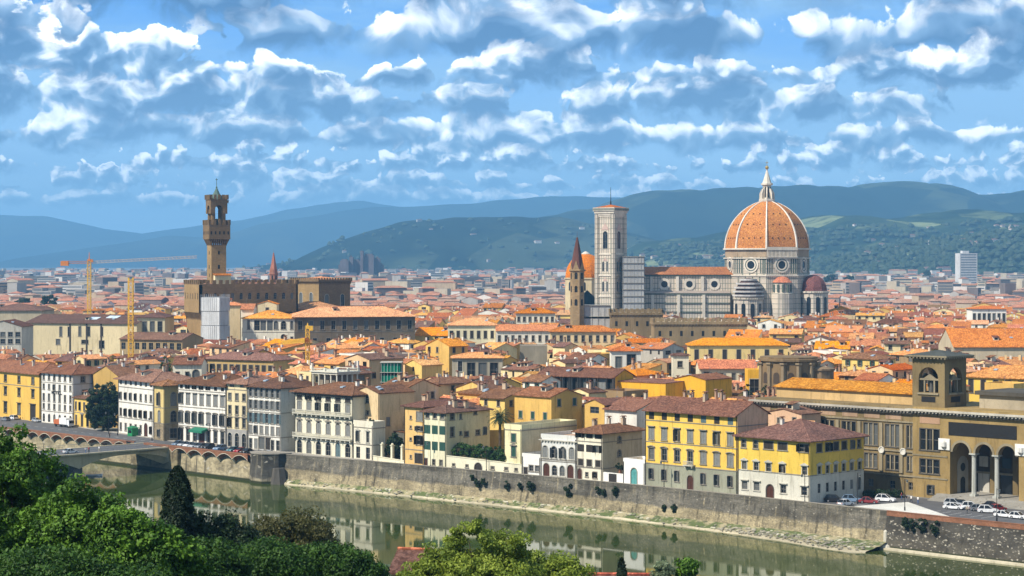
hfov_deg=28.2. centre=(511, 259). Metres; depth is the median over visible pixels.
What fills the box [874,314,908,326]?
house
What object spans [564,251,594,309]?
domed chapel
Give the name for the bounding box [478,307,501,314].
house
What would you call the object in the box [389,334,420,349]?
house
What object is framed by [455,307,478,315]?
house
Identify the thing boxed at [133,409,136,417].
window
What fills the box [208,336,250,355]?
house
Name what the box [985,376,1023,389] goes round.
house
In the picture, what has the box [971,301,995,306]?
house
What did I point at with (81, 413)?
door
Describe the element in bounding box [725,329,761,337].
house
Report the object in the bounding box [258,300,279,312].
house
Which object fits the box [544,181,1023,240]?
hills
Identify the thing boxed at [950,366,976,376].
house
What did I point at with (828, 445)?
window
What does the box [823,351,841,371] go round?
house
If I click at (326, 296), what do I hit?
window
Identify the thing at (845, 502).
parked car
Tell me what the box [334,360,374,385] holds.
house
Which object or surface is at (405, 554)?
cottage
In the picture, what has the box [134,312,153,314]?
house
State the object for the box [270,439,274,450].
window
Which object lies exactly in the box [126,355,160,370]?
house
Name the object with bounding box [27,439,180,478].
bridge
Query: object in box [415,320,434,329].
house
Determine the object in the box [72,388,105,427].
house
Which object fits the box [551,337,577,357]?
house
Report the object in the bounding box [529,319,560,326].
house
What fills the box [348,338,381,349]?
house
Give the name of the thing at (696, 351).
window
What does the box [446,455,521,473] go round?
garden wall
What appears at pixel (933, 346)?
house
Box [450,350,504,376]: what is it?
house
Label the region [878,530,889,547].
river marker
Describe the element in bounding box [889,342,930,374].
house
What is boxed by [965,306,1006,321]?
house
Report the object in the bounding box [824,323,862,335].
house
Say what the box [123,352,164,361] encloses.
house
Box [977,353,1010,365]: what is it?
house
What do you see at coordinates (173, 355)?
house
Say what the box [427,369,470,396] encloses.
house
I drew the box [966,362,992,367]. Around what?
house
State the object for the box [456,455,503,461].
garden terrace
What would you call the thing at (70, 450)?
parked car
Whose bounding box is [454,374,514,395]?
house
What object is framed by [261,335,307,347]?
house
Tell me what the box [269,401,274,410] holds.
window
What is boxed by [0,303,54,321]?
house
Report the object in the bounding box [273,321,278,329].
window
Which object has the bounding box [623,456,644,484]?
gatehouse
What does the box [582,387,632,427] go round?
house
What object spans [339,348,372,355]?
house
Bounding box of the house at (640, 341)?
[627,336,663,344]
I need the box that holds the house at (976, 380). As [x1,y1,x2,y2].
[966,365,1023,401]
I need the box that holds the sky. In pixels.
[0,0,1023,233]
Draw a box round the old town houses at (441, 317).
[0,302,1023,427]
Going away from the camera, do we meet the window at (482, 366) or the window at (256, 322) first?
the window at (482, 366)
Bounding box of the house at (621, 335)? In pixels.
[616,329,642,339]
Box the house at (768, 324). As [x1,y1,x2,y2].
[758,315,784,329]
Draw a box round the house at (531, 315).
[514,307,555,323]
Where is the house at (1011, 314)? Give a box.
[1006,312,1021,318]
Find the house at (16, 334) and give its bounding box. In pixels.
[0,319,34,355]
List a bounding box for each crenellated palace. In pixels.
[609,308,663,337]
[650,318,747,345]
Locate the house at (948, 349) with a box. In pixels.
[944,347,974,357]
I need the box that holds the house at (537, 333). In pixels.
[495,324,556,343]
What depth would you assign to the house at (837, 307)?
1331.57 m
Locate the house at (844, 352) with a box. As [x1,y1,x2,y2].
[833,346,859,354]
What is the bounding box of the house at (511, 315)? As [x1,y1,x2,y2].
[501,310,515,322]
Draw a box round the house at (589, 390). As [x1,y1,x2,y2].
[572,380,607,397]
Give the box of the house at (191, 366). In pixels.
[172,355,207,377]
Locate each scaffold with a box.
[380,361,402,383]
[584,305,610,327]
[622,256,644,311]
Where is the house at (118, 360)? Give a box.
[96,357,134,367]
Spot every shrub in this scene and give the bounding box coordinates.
[193,509,265,548]
[193,533,256,575]
[235,535,317,575]
[241,505,342,550]
[288,540,390,575]
[474,479,480,487]
[480,478,486,485]
[504,480,508,489]
[526,481,534,490]
[528,549,596,575]
[563,484,572,497]
[595,486,600,494]
[611,486,618,495]
[615,462,622,473]
[649,560,675,575]
[661,504,666,511]
[670,504,677,512]
[672,556,700,575]
[862,489,877,497]
[871,489,884,497]
[882,489,894,496]
[892,489,905,497]
[901,516,909,528]
[909,518,917,531]
[916,518,927,532]
[929,520,938,534]
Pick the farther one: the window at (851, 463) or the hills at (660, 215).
the hills at (660, 215)
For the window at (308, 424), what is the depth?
577.72 m
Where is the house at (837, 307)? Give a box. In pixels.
[829,303,851,311]
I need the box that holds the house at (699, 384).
[673,368,732,397]
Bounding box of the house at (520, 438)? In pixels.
[504,419,576,463]
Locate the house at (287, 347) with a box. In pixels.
[268,343,303,351]
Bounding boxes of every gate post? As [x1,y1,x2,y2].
[380,442,384,456]
[390,443,394,458]
[400,444,403,459]
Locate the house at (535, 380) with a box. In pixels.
[521,370,561,387]
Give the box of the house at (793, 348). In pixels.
[790,341,814,353]
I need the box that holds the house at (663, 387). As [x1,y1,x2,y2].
[618,378,683,396]
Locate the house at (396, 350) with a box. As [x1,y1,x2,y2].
[368,342,407,352]
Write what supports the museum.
on the ground
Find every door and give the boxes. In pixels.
[29,403,35,420]
[80,412,83,426]
[144,423,147,436]
[198,432,204,442]
[265,437,270,449]
[335,442,340,456]
[414,452,421,463]
[473,462,482,469]
[523,466,527,473]
[542,462,549,475]
[566,464,573,477]
[577,468,581,478]
[609,474,616,481]
[630,467,637,483]
[686,475,693,489]
[765,484,773,497]
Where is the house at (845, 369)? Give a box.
[834,365,847,378]
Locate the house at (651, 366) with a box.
[622,358,661,371]
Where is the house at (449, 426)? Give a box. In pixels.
[419,399,493,466]
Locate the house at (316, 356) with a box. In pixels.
[288,350,332,367]
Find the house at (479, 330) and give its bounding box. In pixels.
[446,318,496,344]
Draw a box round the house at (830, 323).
[818,319,848,327]
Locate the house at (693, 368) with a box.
[691,354,715,373]
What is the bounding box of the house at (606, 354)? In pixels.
[590,349,609,365]
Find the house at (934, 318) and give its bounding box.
[930,313,953,320]
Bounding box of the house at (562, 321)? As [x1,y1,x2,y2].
[555,315,569,325]
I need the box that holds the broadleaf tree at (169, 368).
[160,356,172,371]
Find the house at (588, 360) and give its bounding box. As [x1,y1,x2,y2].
[580,355,601,365]
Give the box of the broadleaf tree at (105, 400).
[84,381,117,430]
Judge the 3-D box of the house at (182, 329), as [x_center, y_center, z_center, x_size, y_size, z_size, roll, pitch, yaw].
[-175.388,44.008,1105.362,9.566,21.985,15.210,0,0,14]
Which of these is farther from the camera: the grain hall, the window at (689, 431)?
the grain hall
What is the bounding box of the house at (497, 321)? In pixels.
[486,316,501,323]
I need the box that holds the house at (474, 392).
[455,381,492,398]
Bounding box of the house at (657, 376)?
[650,371,672,378]
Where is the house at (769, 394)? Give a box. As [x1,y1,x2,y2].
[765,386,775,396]
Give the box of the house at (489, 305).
[482,301,504,310]
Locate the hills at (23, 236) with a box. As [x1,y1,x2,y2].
[0,201,397,261]
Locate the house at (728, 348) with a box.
[685,332,789,360]
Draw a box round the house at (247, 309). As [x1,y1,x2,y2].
[240,303,257,339]
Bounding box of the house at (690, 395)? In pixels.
[682,390,702,397]
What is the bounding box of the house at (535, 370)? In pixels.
[518,366,543,376]
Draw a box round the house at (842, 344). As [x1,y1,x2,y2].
[814,335,850,350]
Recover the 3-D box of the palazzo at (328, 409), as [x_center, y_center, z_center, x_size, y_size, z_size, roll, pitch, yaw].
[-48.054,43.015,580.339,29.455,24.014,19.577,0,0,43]
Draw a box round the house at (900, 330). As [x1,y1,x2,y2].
[897,323,923,337]
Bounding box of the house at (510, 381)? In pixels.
[478,368,522,386]
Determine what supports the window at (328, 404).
in the palazzo at (328, 409)
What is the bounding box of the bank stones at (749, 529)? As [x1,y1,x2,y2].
[291,481,872,549]
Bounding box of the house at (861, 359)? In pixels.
[839,346,897,371]
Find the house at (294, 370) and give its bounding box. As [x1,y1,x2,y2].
[285,366,310,374]
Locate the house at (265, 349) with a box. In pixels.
[239,344,273,353]
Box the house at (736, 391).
[732,383,752,396]
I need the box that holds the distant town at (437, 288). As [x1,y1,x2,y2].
[0,267,1023,311]
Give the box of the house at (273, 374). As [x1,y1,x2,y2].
[261,364,296,377]
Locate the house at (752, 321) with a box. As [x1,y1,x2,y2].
[738,314,756,324]
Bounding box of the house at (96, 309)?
[81,303,104,313]
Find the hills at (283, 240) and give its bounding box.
[0,196,621,267]
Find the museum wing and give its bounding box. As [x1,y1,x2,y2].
[136,312,175,331]
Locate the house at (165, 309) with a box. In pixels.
[150,304,172,313]
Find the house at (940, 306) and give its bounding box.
[928,305,949,308]
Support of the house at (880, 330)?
on the ground
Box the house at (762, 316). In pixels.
[753,312,773,326]
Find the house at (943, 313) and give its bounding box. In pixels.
[933,311,951,316]
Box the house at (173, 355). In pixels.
[149,354,186,356]
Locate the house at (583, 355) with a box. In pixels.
[565,348,608,363]
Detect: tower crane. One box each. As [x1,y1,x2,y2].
[61,254,194,313]
[128,277,133,356]
[280,323,312,362]
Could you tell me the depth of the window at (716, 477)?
479.53 m
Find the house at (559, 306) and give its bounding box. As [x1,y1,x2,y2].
[549,304,564,307]
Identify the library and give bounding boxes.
[748,350,1023,509]
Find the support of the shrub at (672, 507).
on the river wall at (816, 518)
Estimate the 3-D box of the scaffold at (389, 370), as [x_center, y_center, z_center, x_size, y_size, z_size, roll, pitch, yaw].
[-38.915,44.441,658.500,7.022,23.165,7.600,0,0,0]
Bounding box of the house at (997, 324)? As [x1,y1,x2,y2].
[987,319,1007,327]
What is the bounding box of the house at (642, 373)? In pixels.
[628,362,668,378]
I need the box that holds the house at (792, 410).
[768,401,821,425]
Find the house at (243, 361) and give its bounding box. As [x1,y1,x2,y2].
[205,350,297,372]
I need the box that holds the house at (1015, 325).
[1007,324,1023,327]
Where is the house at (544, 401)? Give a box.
[513,381,583,428]
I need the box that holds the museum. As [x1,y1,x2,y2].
[26,314,141,354]
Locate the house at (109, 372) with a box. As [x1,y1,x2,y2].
[91,360,140,427]
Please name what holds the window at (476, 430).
in the house at (449, 426)
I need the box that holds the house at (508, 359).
[499,348,517,365]
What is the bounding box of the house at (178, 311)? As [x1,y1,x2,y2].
[176,308,183,313]
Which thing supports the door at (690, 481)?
in the palazzo at (691, 443)
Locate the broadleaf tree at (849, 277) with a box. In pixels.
[844,275,854,279]
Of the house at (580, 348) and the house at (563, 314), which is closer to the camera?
the house at (580, 348)
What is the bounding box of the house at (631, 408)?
[602,389,655,455]
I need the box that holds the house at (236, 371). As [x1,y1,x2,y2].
[218,365,253,375]
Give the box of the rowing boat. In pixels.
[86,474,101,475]
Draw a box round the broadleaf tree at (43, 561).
[0,543,171,575]
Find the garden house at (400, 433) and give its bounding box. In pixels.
[394,430,403,457]
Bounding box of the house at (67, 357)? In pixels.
[53,348,83,364]
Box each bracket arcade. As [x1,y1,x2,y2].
[0,427,128,445]
[143,443,249,463]
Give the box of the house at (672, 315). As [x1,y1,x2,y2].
[665,311,687,320]
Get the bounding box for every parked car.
[0,416,10,420]
[9,415,18,419]
[32,417,40,421]
[62,448,78,453]
[172,440,182,445]
[177,441,187,445]
[182,441,192,446]
[187,442,198,447]
[194,443,204,447]
[201,443,214,448]
[213,444,226,449]
[226,446,237,451]
[233,447,244,452]
[239,448,253,453]
[824,494,842,501]
[837,499,853,505]
[842,494,861,501]
[858,496,878,503]
[875,494,895,501]
[943,498,960,504]
[943,502,963,509]
[960,501,974,508]
[969,504,979,510]
[977,504,998,512]
[982,501,1002,505]
[990,504,1006,509]
[993,510,1009,517]
[1008,511,1023,519]
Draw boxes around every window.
[0,332,5,336]
[0,339,5,343]
[15,332,20,336]
[15,339,20,343]
[16,387,20,396]
[16,402,20,414]
[17,376,20,383]
[31,389,34,398]
[59,326,61,336]
[78,326,81,336]
[80,376,85,382]
[87,326,90,336]
[98,340,104,348]
[123,408,126,416]
[128,408,131,416]
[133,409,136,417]
[138,410,141,418]
[143,321,146,331]
[143,410,146,418]
[150,321,154,331]
[156,392,160,405]
[157,321,161,331]
[158,410,160,422]
[169,427,177,438]
[170,392,176,406]
[170,410,176,422]
[178,392,183,403]
[178,410,183,422]
[178,426,183,440]
[184,392,190,404]
[184,410,190,423]
[185,427,190,441]
[191,411,196,424]
[191,427,196,441]
[192,369,199,377]
[192,393,196,404]
[198,393,203,405]
[198,411,203,424]
[205,412,210,425]
[206,394,210,405]
[206,428,210,442]
[210,363,214,372]
[212,394,217,406]
[212,413,217,425]
[212,429,217,443]
[216,364,220,371]
[219,413,224,426]
[219,430,224,443]
[220,395,224,406]
[227,405,231,414]
[227,415,231,427]
[227,432,231,445]
[234,405,238,414]
[234,415,238,427]
[234,432,238,446]
[235,393,238,401]
[241,393,245,401]
[241,406,245,415]
[241,416,245,428]
[241,433,246,447]
[242,364,246,371]
[247,320,249,329]
[247,387,252,396]
[247,399,252,408]
[247,412,252,422]
[248,437,252,448]
[249,424,252,433]
[253,387,258,397]
[253,399,258,409]
[253,412,258,422]
[253,425,257,433]
[254,320,259,330]
[254,438,257,448]
[258,388,263,397]
[258,400,263,409]
[258,413,263,423]
[258,436,264,449]
[259,425,263,434]
[260,320,265,330]
[261,365,265,371]
[264,388,269,397]
[264,400,269,410]
[264,413,269,423]
[264,426,268,434]
[267,320,272,330]
[269,388,274,398]
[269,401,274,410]
[269,413,274,424]
[270,426,274,435]
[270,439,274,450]
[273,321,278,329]
[275,389,280,398]
[275,401,280,410]
[275,414,280,424]
[275,427,279,435]
[276,440,279,450]
[280,321,286,329]
[296,417,302,432]
[296,439,301,452]
[297,400,301,410]
[298,320,302,329]
[299,292,302,302]
[305,393,311,400]
[305,418,311,432]
[305,440,311,453]
[306,401,310,409]
[309,292,312,300]
[309,320,313,329]
[314,394,320,400]
[315,402,320,411]
[315,419,320,433]
[315,440,321,454]
[320,320,324,329]
[324,294,328,302]
[324,402,330,412]
[325,394,330,401]
[325,419,330,434]
[325,441,330,455]
[331,320,335,329]
[334,403,340,411]
[334,420,340,435]
[340,294,344,305]
[342,320,346,329]
[344,404,350,413]
[344,421,350,436]
[345,443,350,457]
[353,320,357,329]
[355,428,359,442]
[357,447,359,457]
[358,375,363,380]
[364,320,368,329]
[365,429,369,443]
[366,447,369,458]
[374,320,379,329]
[385,320,390,329]
[386,417,390,425]
[396,320,401,329]
[407,320,411,329]
[414,425,422,431]
[414,435,423,445]
[416,411,423,421]
[424,412,429,418]
[425,425,429,433]
[425,441,429,449]
[430,391,435,398]
[432,425,437,433]
[432,441,437,449]
[439,426,444,434]
[439,442,444,450]
[449,413,454,420]
[450,426,454,437]
[457,361,462,371]
[463,331,466,338]
[464,431,469,437]
[467,362,475,375]
[470,331,473,338]
[475,429,480,435]
[478,362,486,375]
[489,362,498,375]
[490,331,493,338]
[510,433,516,442]
[510,443,516,457]
[518,410,522,418]
[528,464,533,471]
[530,411,534,419]
[541,445,547,457]
[543,412,546,419]
[550,445,557,458]
[551,464,557,476]
[557,399,561,406]
[558,446,566,459]
[558,465,565,476]
[562,377,570,389]
[568,447,574,459]
[571,377,579,389]
[572,397,576,405]
[575,433,583,437]
[577,458,583,466]
[578,444,583,451]
[580,377,587,387]
[585,459,591,466]
[586,434,592,438]
[586,445,591,451]
[588,378,596,386]
[591,407,598,413]
[592,445,600,452]
[592,471,597,478]
[594,460,600,467]
[598,378,605,388]
[603,231,607,248]
[606,378,614,388]
[615,356,621,367]
[617,231,620,248]
[617,435,622,443]
[617,449,622,457]
[626,354,635,365]
[647,425,654,439]
[647,445,654,460]
[648,467,653,479]
[649,412,653,418]
[659,426,667,440]
[659,446,667,461]
[661,469,666,480]
[662,412,666,419]
[672,427,680,442]
[672,447,680,462]
[674,470,679,482]
[675,413,679,420]
[677,361,682,367]
[683,448,693,467]
[685,428,693,443]
[688,414,692,421]
[694,349,698,359]
[698,429,706,444]
[698,450,706,465]
[700,472,705,484]
[701,415,705,422]
[708,349,712,357]
[712,430,720,445]
[712,451,720,466]
[713,474,719,486]
[714,416,719,423]
[722,349,726,358]
[725,431,733,446]
[725,452,733,467]
[727,475,733,487]
[728,417,732,424]
[736,349,740,358]
[740,438,746,448]
[740,458,747,469]
[740,479,748,490]
[749,379,759,392]
[750,349,754,358]
[752,439,758,449]
[752,459,759,470]
[752,480,760,491]
[763,440,773,449]
[764,349,768,355]
[764,460,771,472]
[776,441,787,451]
[778,461,785,473]
[778,483,787,494]
[796,443,808,452]
[799,485,807,496]
[800,463,808,475]
[816,443,822,452]
[817,462,822,474]
[821,419,833,425]
[825,442,832,451]
[825,461,831,473]
[833,441,839,451]
[833,461,839,472]
[841,420,855,431]
[841,440,847,450]
[841,460,847,471]
[849,459,855,470]
[850,439,855,449]
[857,360,861,366]
[857,439,860,448]
[857,458,862,470]
[863,422,877,445]
[864,452,877,468]
[884,423,898,447]
[885,454,898,470]
[890,480,894,487]
[905,425,912,448]
[906,455,912,471]
[909,482,912,489]
[918,458,939,475]
[919,428,939,451]
[926,484,934,494]
[968,379,973,393]
[980,379,985,389]
[987,313,990,321]
[1002,313,1005,321]
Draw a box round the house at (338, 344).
[322,336,362,350]
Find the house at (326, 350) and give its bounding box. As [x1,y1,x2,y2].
[302,344,333,356]
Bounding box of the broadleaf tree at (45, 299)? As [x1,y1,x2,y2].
[40,294,57,304]
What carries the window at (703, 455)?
in the palazzo at (691, 443)
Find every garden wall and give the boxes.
[373,455,403,462]
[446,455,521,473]
[603,472,622,482]
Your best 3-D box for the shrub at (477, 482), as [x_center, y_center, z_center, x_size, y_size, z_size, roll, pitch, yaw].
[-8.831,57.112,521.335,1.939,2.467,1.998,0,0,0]
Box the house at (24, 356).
[7,348,39,360]
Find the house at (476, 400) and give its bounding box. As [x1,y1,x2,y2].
[468,398,480,404]
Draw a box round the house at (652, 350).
[638,335,683,362]
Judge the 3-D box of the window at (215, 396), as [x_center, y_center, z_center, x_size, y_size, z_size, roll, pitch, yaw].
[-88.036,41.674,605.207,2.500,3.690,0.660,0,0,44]
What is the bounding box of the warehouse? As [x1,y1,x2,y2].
[119,330,204,354]
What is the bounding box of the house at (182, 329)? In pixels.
[175,321,186,332]
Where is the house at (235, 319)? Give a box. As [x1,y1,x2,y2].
[229,298,241,339]
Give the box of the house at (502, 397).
[477,381,524,449]
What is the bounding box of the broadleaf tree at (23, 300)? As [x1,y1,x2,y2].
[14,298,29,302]
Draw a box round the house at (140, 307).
[127,303,150,312]
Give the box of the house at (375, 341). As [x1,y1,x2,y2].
[367,335,394,344]
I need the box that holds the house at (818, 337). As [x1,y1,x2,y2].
[807,332,835,344]
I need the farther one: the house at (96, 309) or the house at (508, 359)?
the house at (96, 309)
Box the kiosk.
[127,426,138,435]
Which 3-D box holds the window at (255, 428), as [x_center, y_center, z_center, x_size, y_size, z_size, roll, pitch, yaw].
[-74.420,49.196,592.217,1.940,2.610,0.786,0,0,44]
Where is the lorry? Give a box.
[54,417,73,427]
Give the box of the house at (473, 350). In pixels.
[468,345,504,355]
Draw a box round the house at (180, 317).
[174,312,185,321]
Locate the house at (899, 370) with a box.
[866,356,911,378]
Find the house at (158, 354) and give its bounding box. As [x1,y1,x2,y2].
[152,351,173,363]
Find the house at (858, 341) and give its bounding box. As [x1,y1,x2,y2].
[849,335,881,349]
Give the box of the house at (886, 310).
[871,305,892,312]
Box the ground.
[0,268,929,498]
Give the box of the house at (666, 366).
[652,358,692,376]
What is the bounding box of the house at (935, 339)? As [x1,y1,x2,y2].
[924,334,939,340]
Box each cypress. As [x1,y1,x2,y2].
[158,465,196,542]
[616,557,627,575]
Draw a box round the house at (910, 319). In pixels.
[903,313,924,323]
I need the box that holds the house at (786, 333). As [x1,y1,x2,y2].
[768,324,804,341]
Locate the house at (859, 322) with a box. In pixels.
[834,319,866,327]
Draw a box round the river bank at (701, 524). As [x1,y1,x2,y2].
[284,479,885,552]
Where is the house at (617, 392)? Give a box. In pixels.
[603,388,647,397]
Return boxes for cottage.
[389,547,435,575]
[589,572,651,575]
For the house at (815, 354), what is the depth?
757.25 m
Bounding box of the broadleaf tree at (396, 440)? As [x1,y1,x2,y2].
[386,433,403,458]
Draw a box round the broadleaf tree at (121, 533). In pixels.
[74,503,214,575]
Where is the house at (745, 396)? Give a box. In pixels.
[727,385,760,400]
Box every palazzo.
[0,352,59,421]
[113,360,192,436]
[149,379,177,440]
[174,368,241,444]
[222,367,271,447]
[240,310,295,340]
[244,373,317,451]
[289,367,369,457]
[291,302,418,342]
[537,366,635,389]
[642,389,771,493]
[732,416,869,502]
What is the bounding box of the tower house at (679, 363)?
[670,352,690,377]
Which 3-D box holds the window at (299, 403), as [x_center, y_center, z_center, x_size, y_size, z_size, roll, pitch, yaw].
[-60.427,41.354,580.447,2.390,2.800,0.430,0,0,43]
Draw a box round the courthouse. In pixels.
[338,251,383,275]
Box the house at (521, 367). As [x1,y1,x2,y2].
[506,358,544,377]
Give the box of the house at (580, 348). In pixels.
[573,341,604,352]
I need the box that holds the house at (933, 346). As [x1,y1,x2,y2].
[918,340,938,350]
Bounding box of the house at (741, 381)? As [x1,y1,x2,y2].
[732,375,744,388]
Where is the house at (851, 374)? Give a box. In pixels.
[836,364,868,379]
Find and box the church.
[757,355,834,394]
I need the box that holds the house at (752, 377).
[745,361,759,392]
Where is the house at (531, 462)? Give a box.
[522,451,540,474]
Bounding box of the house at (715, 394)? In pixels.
[710,389,737,399]
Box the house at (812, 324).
[804,319,821,331]
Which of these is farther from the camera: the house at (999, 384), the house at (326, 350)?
the house at (326, 350)
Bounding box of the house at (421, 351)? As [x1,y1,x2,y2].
[410,349,437,359]
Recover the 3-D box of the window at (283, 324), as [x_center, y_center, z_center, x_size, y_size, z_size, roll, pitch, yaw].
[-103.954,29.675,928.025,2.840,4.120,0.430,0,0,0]
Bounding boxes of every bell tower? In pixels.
[269,252,277,282]
[569,237,585,324]
[593,192,628,311]
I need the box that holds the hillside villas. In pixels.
[246,219,1019,269]
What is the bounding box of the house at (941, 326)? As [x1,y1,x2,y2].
[925,323,954,328]
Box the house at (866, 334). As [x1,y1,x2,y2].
[848,328,875,340]
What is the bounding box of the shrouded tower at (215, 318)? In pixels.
[201,294,229,339]
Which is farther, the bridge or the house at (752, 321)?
the house at (752, 321)
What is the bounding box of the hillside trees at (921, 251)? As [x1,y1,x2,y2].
[228,216,1023,274]
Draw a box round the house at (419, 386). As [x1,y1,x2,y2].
[381,372,440,401]
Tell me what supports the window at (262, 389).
in the palazzo at (270, 416)
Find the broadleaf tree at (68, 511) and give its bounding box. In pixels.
[10,473,134,557]
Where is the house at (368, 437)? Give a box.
[353,419,384,459]
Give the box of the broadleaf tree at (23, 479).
[0,423,77,558]
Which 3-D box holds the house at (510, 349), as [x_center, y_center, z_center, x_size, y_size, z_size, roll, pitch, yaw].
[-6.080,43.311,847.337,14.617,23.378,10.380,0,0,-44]
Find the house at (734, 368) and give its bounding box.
[695,359,757,380]
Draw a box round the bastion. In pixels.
[249,450,291,484]
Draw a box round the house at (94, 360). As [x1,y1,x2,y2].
[72,347,110,366]
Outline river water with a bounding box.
[23,462,1023,575]
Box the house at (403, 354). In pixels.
[395,348,415,356]
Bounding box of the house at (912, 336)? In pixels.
[903,328,923,340]
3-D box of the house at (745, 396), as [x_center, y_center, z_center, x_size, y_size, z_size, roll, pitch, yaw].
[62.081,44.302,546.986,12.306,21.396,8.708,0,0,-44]
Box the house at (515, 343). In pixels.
[504,337,522,361]
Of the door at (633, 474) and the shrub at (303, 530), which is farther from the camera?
the door at (633, 474)
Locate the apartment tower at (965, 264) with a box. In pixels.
[955,251,976,283]
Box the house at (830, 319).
[825,312,847,323]
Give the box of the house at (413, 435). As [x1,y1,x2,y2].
[400,390,476,464]
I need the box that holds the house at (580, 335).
[548,324,617,345]
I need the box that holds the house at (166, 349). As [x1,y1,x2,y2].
[143,344,184,354]
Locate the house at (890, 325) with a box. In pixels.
[883,322,907,328]
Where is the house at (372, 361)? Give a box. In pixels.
[344,346,404,385]
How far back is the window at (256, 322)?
928.17 m
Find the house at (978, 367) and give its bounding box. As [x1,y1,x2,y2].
[971,362,985,370]
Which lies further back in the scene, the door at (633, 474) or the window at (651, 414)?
the door at (633, 474)
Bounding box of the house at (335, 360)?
[313,349,350,368]
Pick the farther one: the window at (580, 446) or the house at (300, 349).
the house at (300, 349)
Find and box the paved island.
[856,502,946,515]
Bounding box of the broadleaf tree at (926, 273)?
[922,271,932,276]
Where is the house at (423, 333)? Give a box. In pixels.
[415,325,447,340]
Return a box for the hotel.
[37,356,99,422]
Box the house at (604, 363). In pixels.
[592,357,613,367]
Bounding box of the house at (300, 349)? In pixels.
[294,343,337,354]
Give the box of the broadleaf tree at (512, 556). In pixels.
[396,518,545,575]
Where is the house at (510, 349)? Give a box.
[484,336,518,358]
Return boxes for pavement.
[20,419,372,460]
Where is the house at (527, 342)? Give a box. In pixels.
[519,337,535,343]
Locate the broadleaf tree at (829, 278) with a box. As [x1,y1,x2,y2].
[823,274,836,281]
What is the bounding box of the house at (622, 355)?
[608,342,642,367]
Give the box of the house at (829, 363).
[808,354,833,367]
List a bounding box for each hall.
[183,178,298,335]
[290,276,351,305]
[938,328,1023,360]
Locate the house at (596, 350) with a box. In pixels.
[588,349,609,352]
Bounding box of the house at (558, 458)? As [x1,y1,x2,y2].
[539,430,576,478]
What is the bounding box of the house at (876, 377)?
[853,365,897,381]
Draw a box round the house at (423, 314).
[413,308,430,317]
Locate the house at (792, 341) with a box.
[769,337,801,354]
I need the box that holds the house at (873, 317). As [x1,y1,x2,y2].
[855,310,885,321]
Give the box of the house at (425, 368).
[403,353,443,378]
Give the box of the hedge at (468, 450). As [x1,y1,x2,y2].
[451,442,505,460]
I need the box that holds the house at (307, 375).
[296,364,322,382]
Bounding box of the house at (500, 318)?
[470,316,503,321]
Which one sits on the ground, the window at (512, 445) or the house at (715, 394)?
the house at (715, 394)
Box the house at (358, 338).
[344,334,372,342]
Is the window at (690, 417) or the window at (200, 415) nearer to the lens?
the window at (690, 417)
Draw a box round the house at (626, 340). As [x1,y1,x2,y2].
[603,338,641,348]
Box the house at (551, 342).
[545,337,560,361]
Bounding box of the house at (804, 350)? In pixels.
[791,343,813,354]
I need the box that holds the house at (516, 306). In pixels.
[502,302,526,308]
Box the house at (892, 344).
[883,332,910,352]
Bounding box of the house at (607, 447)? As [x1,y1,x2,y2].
[571,415,644,480]
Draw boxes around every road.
[0,417,310,455]
[820,495,1023,523]
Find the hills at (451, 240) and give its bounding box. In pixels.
[250,216,658,270]
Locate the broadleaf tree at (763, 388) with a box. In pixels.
[758,385,771,396]
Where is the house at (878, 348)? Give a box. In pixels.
[870,340,884,350]
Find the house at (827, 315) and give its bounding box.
[819,309,848,320]
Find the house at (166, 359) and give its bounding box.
[160,355,172,371]
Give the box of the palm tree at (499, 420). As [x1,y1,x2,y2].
[487,408,511,446]
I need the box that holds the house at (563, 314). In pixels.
[555,307,569,318]
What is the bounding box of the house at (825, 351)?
[813,349,848,354]
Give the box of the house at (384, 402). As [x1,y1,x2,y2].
[357,383,415,457]
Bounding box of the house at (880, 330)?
[859,325,887,333]
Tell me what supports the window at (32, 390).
in the palazzo at (20, 387)
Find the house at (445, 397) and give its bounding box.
[439,395,457,399]
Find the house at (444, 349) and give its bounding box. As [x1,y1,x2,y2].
[424,333,469,375]
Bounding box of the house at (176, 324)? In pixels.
[174,322,181,329]
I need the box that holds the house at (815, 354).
[804,352,825,356]
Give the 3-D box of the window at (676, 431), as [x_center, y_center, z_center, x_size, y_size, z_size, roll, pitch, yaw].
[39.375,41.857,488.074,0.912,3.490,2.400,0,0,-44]
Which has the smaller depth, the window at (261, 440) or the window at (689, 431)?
the window at (689, 431)
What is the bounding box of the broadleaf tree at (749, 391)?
[740,384,752,395]
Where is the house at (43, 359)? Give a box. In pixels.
[26,353,55,363]
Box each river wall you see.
[0,426,135,465]
[146,442,249,480]
[284,454,886,547]
[879,510,1023,566]
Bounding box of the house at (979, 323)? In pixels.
[957,318,988,327]
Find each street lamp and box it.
[482,446,486,470]
[801,474,804,500]
[857,473,860,503]
[904,479,907,510]
[996,488,1000,520]
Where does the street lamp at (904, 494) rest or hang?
on the paved island
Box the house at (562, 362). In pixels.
[549,355,583,366]
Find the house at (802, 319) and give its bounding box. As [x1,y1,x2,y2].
[792,313,820,325]
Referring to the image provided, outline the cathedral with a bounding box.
[645,162,828,319]
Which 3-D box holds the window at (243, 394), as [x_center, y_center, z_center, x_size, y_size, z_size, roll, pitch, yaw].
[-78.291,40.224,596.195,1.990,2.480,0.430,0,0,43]
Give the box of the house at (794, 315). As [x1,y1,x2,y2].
[778,311,800,320]
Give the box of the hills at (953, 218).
[627,209,1023,266]
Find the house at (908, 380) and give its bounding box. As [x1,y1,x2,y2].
[895,371,911,382]
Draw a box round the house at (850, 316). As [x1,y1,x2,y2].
[836,315,855,318]
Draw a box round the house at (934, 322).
[926,321,948,324]
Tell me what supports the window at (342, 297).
in the grain hall
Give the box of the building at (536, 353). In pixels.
[520,344,546,363]
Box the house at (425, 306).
[418,301,432,311]

